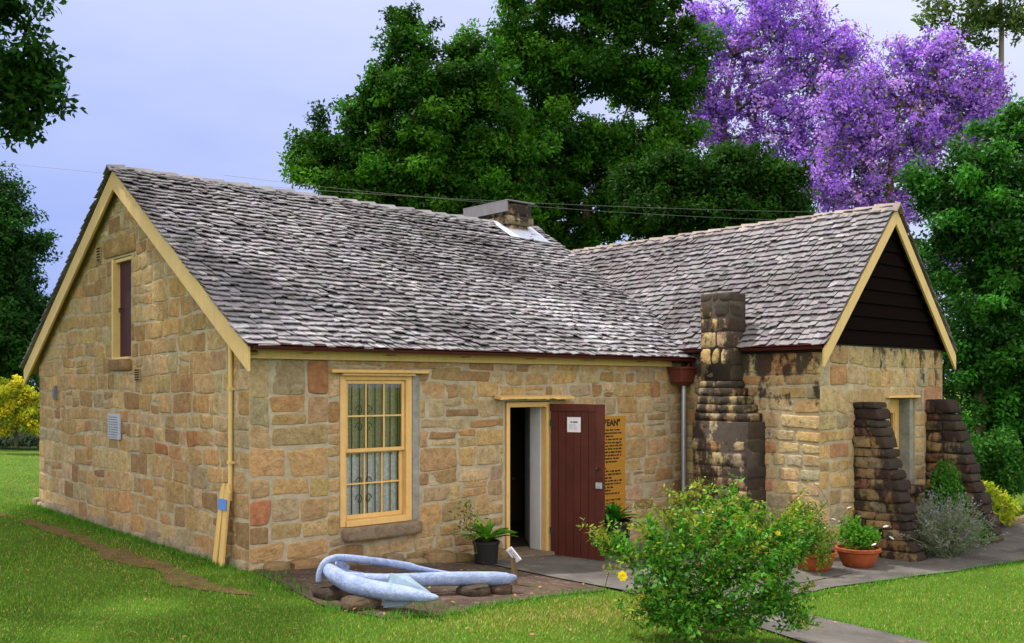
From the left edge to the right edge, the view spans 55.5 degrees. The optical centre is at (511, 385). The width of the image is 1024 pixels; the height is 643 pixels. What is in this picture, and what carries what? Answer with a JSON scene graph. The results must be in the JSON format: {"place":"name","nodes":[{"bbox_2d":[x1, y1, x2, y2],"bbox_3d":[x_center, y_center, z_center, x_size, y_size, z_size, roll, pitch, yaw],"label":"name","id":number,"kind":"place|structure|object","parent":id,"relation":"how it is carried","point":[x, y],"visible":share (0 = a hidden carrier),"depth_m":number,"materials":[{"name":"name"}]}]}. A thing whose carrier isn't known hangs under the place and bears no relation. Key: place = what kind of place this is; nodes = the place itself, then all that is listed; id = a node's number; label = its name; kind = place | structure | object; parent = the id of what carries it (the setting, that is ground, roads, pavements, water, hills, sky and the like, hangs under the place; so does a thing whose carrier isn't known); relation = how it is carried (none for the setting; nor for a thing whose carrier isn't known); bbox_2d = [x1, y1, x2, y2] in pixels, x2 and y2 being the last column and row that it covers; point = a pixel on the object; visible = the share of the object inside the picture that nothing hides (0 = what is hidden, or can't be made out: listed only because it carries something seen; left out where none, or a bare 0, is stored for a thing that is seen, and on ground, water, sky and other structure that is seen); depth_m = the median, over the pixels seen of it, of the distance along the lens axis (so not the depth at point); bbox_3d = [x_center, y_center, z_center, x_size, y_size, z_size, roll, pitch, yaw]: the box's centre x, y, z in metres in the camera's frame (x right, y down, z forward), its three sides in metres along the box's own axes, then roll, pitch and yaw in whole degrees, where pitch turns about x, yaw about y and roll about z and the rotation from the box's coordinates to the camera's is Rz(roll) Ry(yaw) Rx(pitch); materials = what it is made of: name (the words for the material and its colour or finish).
{"place":"outdoors","nodes":[
{"label":"outdoors","id":0,"kind":"place"},
{"bbox_2d":[4,163,795,211],"bbox_3d":[0.233,-4.012,19.500,23.137,1.132,0.006,0,0,0],"label":"overhead wire","id":1,"kind":"object","parent":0,"point":[449,198],"visible":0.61,"depth_m":19.50,"materials":[{"name":"black metal"}]},
{"bbox_2d":[0,388,1023,642],"bbox_3d":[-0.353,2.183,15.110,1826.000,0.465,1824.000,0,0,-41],"label":"lawn","id":2,"kind":"structure","parent":0,"point":[32,452],"depth_m":9.17,"materials":[{"name":"plant"}]},
{"bbox_2d":[0,427,39,448],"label":"hedge","id":3,"kind":"object","parent":2,"relation":"on","point":[29,441],"visible":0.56,"depth_m":35.52,"materials":[{"name":"green plant"}]},
{"bbox_2d":[0,374,39,447],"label":"golden shrub","id":4,"kind":"object","parent":2,"relation":"on","point":[17,412],"visible":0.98,"depth_m":32.75,"materials":[{"name":"yellow plant"}]},
{"bbox_2d":[0,161,62,386],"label":"conifer tree","id":5,"kind":"object","parent":2,"relation":"on","point":[23,302],"visible":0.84,"depth_m":37.65,"materials":[{"name":"green plant"}]},
{"bbox_2d":[0,0,87,153],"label":"broadleaf tree","id":6,"kind":"object","parent":2,"relation":"on","point":[35,80],"visible":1,"depth_m":14.38,"materials":[{"name":"green plant"}]},
{"bbox_2d":[0,512,258,595],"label":"dirt strip","id":7,"kind":"object","parent":2,"relation":"on","point":[104,553],"visible":0.99,"depth_m":10.81,"materials":[{"name":"brown soil"}]},
{"bbox_2d":[212,483,230,566],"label":"timber palings","id":8,"kind":"object","parent":2,"relation":"on","point":[219,550],"visible":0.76,"depth_m":10.55,"materials":[{"name":"wood"}]},
{"bbox_2d":[277,0,563,232],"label":"broadleaf tree","id":9,"kind":"object","parent":2,"relation":"on","point":[442,139],"visible":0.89,"depth_m":26.27,"materials":[{"name":"green plant"}]},
{"bbox_2d":[255,561,601,617],"bbox_3d":[-0.211,2.127,10.669,4.907,0.363,2.996,0,0,-41],"label":"garden bed","id":10,"kind":"object","parent":2,"relation":"on","point":[528,582],"visible":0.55,"depth_m":10.02,"materials":[{"name":"soil"}]},
{"bbox_2d":[312,585,352,600],"bbox_3d":[-1.653,1.917,8.983,0.334,0.127,0.327,0,0,-41],"label":"rock","id":11,"kind":"object","parent":10,"relation":"on","point":[328,593],"visible":0.66,"depth_m":8.87,"materials":[{"name":"brown stone"}]},
{"bbox_2d":[340,595,381,612],"bbox_3d":[-1.331,1.914,8.558,0.363,0.127,0.289,0,0,-41],"label":"rock","id":12,"kind":"object","parent":10,"relation":"on","point":[356,602],"visible":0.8,"depth_m":8.46,"materials":[{"name":"brown stone"}]},
{"bbox_2d":[456,583,490,596],"bbox_3d":[-0.371,1.998,9.484,0.326,0.122,0.259,0,0,-41],"label":"rock","id":13,"kind":"object","parent":10,"relation":"on","point":[476,590],"visible":0.81,"depth_m":9.39,"materials":[{"name":"brown stone"}]},
{"bbox_2d":[489,584,512,594],"bbox_3d":[-0.132,2.035,9.702,0.269,0.111,0.245,0,0,-41],"label":"rock","id":14,"kind":"object","parent":10,"relation":"on","point":[504,589],"visible":0.61,"depth_m":9.61,"materials":[{"name":"brown stone"}]},
{"bbox_2d":[316,554,516,607],"bbox_3d":[-0.995,1.784,9.272,1.538,0.429,1.791,0,0,23],"label":"ship anchor","id":15,"kind":"object","parent":14,"relation":"on","point":[391,590],"visible":1,"depth_m":8.98,"materials":[{"name":"blue paint"}]},
{"bbox_2d":[506,546,520,584],"bbox_3d":[0.019,1.939,10.320,0.098,0.475,0.147,0,0,-41],"label":"name peg","id":16,"kind":"object","parent":10,"relation":"on","point":[515,556],"visible":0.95,"depth_m":10.32,"materials":[{"name":"white wood"}]},
{"bbox_2d":[2,514,1015,642],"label":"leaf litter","id":17,"kind":"object","parent":2,"relation":"on","point":[384,613],"visible":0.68,"depth_m":9.20,"materials":[{"name":"brown plant"}]},
{"bbox_2d":[0,227,1020,422],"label":"shrubbery","id":18,"kind":"object","parent":2,"relation":"on","point":[947,391],"visible":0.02,"depth_m":46.72,"materials":[{"name":"green plant"}]},
{"bbox_2d":[19,164,1003,570],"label":"stone cottage","id":19,"kind":"structure","parent":2,"relation":"on","point":[313,380],"depth_m":13.37,"materials":[{"name":"stone"}]},
{"bbox_2d":[108,413,120,439],"bbox_3d":[-5.417,0.555,13.255,0.026,0.350,0.460,0,0,-41],"label":"wall plaque","id":20,"kind":"object","parent":19,"relation":"attached to","point":[114,425],"depth_m":13.22,"materials":[{"name":"metal"}]},
{"bbox_2d":[112,256,130,359],"bbox_3d":[-5.188,-1.040,13.176,0.250,1.376,0.696,0,0,-41],"label":"loft door","id":21,"kind":"structure","parent":19,"relation":"in","point":[121,268],"depth_m":13.32,"materials":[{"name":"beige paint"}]},
{"bbox_2d":[329,369,428,541],"bbox_3d":[-1.630,0.793,11.472,1.350,1.955,0.465,0,0,-41],"label":"window","id":22,"kind":"structure","parent":19,"relation":"in","point":[379,409],"depth_m":11.50,"materials":[{"name":"paint"}]},
{"bbox_2d":[511,407,528,543],"bbox_3d":[0.132,1.260,13.824,0.258,1.930,0.772,0,0,-5],"label":"inner door","id":23,"kind":"structure","parent":19,"relation":"in","point":[526,408],"depth_m":13.98,"materials":[{"name":"white paint"}]},
{"bbox_2d":[567,417,580,431],"bbox_3d":[0.824,0.520,12.960,0.205,0.200,0.005,0,0,33],"label":"paper notice","id":24,"kind":"object","parent":19,"relation":"attached to","point":[573,424],"visible":1,"depth_m":12.96,"materials":[{"name":"grey paper"}]},
{"bbox_2d":[550,404,604,560],"bbox_3d":[0.850,1.270,12.932,0.810,2.050,0.106,0,0,33],"label":"door","id":25,"kind":"structure","parent":19,"relation":"in","point":[577,458],"depth_m":12.94,"materials":[{"name":"paint"}]},
{"bbox_2d":[605,416,624,517],"bbox_3d":[1.287,1.180,13.842,0.940,1.480,0.031,0,0,-41],"label":"timber sign","id":26,"kind":"object","parent":19,"relation":"attached to","point":[614,459],"visible":0.26,"depth_m":14.00,"materials":[{"name":"wood"}]},
{"bbox_2d":[886,395,926,494],"bbox_3d":[5.903,0.903,14.866,1.057,1.507,0.465,0,0,-41],"label":"window","id":27,"kind":"structure","parent":19,"relation":"in","point":[901,407],"depth_m":15.06,"materials":[{"name":"paint"}]},
{"bbox_2d":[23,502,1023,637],"bbox_3d":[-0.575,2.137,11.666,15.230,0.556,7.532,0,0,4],"label":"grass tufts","id":28,"kind":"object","parent":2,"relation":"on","point":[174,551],"visible":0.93,"depth_m":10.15,"materials":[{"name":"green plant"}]},
{"bbox_2d":[478,0,734,250],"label":"broadleaf tree","id":29,"kind":"object","parent":2,"relation":"on","point":[598,66],"visible":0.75,"depth_m":29.42,"materials":[{"name":"green plant"}]},
{"bbox_2d":[576,474,829,642],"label":"rose bush","id":30,"kind":"object","parent":2,"relation":"on","point":[673,603],"visible":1,"depth_m":7.78,"materials":[{"name":"green plant"}]},
{"bbox_2d":[603,136,819,240],"bbox_3d":[5.416,-2.015,25.957,6.036,9.067,3.146,0,0,4],"label":"broadleaf tree","id":31,"kind":"object","parent":2,"relation":"on","point":[725,184],"visible":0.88,"depth_m":25.43,"materials":[{"name":"green plant"}]},
{"bbox_2d":[587,0,897,212],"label":"jacaranda tree","id":32,"kind":"object","parent":2,"relation":"on","point":[722,112],"visible":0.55,"depth_m":35.57,"materials":[{"name":"purple plant"}]},
{"bbox_2d":[849,24,913,164],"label":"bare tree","id":33,"kind":"object","parent":2,"relation":"on","point":[880,56],"visible":0.17,"depth_m":40.91,"materials":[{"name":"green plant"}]},
{"bbox_2d":[787,22,1018,274],"bbox_3d":[13.305,-5.394,33.033,8.148,13.764,3.575,0,0,-3],"label":"jacaranda tree","id":34,"kind":"object","parent":2,"relation":"on","point":[954,98],"visible":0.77,"depth_m":32.57,"materials":[{"name":"purple plant"}]},
{"bbox_2d":[889,486,1009,557],"bbox_3d":[5.997,1.943,13.732,1.991,1.046,1.846,0,0,-41],"label":"lavender bush","id":35,"kind":"object","parent":2,"relation":"on","point":[940,536],"visible":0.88,"depth_m":13.48,"materials":[{"name":"green plant"}]},
{"bbox_2d":[891,93,1023,476],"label":"evergreen tree","id":36,"kind":"object","parent":2,"relation":"on","point":[975,211],"visible":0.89,"depth_m":18.09,"materials":[{"name":"green plant"}]},
{"bbox_2d":[921,459,994,546],"bbox_3d":[6.670,1.773,14.540,1.162,1.354,0.914,0,0,-41],"label":"green shrub","id":37,"kind":"object","parent":2,"relation":"on","point":[951,485],"visible":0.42,"depth_m":14.49,"materials":[{"name":"green plant"}]},
{"bbox_2d":[910,0,1023,406],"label":"gum tree","id":38,"kind":"object","parent":2,"relation":"on","point":[993,16],"visible":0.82,"depth_m":47.68,"materials":[{"name":"green plant"}]},
{"bbox_2d":[965,424,1023,498],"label":"leafy shrub","id":39,"kind":"object","parent":2,"relation":"on","point":[996,454],"visible":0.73,"depth_m":17.07,"materials":[{"name":"green plant"}]},
{"bbox_2d":[981,480,1023,525],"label":"lime shrub","id":40,"kind":"object","parent":2,"relation":"on","point":[1000,501],"visible":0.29,"depth_m":15.78,"materials":[{"name":"yellow plant"}]},
{"bbox_2d":[1001,516,1023,525],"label":"edging stone","id":41,"kind":"object","parent":2,"relation":"on","point":[1021,519],"visible":0.21,"depth_m":16.25,"materials":[{"name":"beige stone"}]},
{"bbox_2d":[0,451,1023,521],"bbox_3d":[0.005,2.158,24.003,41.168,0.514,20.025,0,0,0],"label":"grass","id":42,"kind":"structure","parent":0,"point":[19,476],"depth_m":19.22,"materials":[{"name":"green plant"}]},
{"bbox_2d":[0,0,1023,385],"label":"sky","id":43,"kind":"structure","parent":0,"point":[209,89],"materials":[{"name":"blue"}]},
{"bbox_2d":[226,175,919,223],"bbox_3d":[3.399,-4.203,22.000,19.830,1.115,0.006,0,0,0],"label":"overhead wire","id":44,"kind":"object","parent":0,"point":[534,206],"visible":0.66,"depth_m":22.00,"materials":[{"name":"black metal"}]},
{"bbox_2d":[474,540,851,591],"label":"path","id":45,"kind":"structure","parent":0,"point":[590,571],"depth_m":11.96,"materials":[{"name":"concrete"}]},
{"bbox_2d":[448,500,517,565],"bbox_3d":[-0.353,1.782,11.907,0.946,0.837,0.664,0,0,-41],"label":"potted plant","id":46,"kind":"object","parent":45,"relation":"on","point":[486,543],"visible":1,"depth_m":11.82,"materials":[{"name":"green plant"}]},
{"bbox_2d":[605,503,637,554],"bbox_3d":[1.417,1.983,13.491,0.656,0.722,0.672,0,0,15],"label":"potted plant","id":47,"kind":"object","parent":45,"relation":"on","point":[613,512],"visible":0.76,"depth_m":13.41,"materials":[{"name":"green plant"}]},
{"bbox_2d":[785,499,839,571],"bbox_3d":[3.823,1.895,12.370,0.649,0.969,0.888,0,0,24],"label":"flower pot","id":48,"kind":"object","parent":45,"relation":"on","point":[821,558],"visible":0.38,"depth_m":12.25,"materials":[{"name":"ceramic"}]},
{"bbox_2d":[626,591,929,642],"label":"pavement","id":49,"kind":"structure","parent":0,"point":[831,631],"depth_m":8.65,"materials":[{"name":"concrete"}]},
{"bbox_2d":[747,524,1023,595],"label":"pavement","id":50,"kind":"structure","parent":0,"point":[1010,547],"depth_m":13.04,"materials":[{"name":"concrete"}]},
{"bbox_2d":[835,506,893,567],"bbox_3d":[4.647,1.984,12.822,0.761,0.825,0.611,0,0,17],"label":"flower pot","id":51,"kind":"object","parent":50,"relation":"on","point":[857,549],"visible":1,"depth_m":12.72,"materials":[{"name":"ceramic"}]}
]}

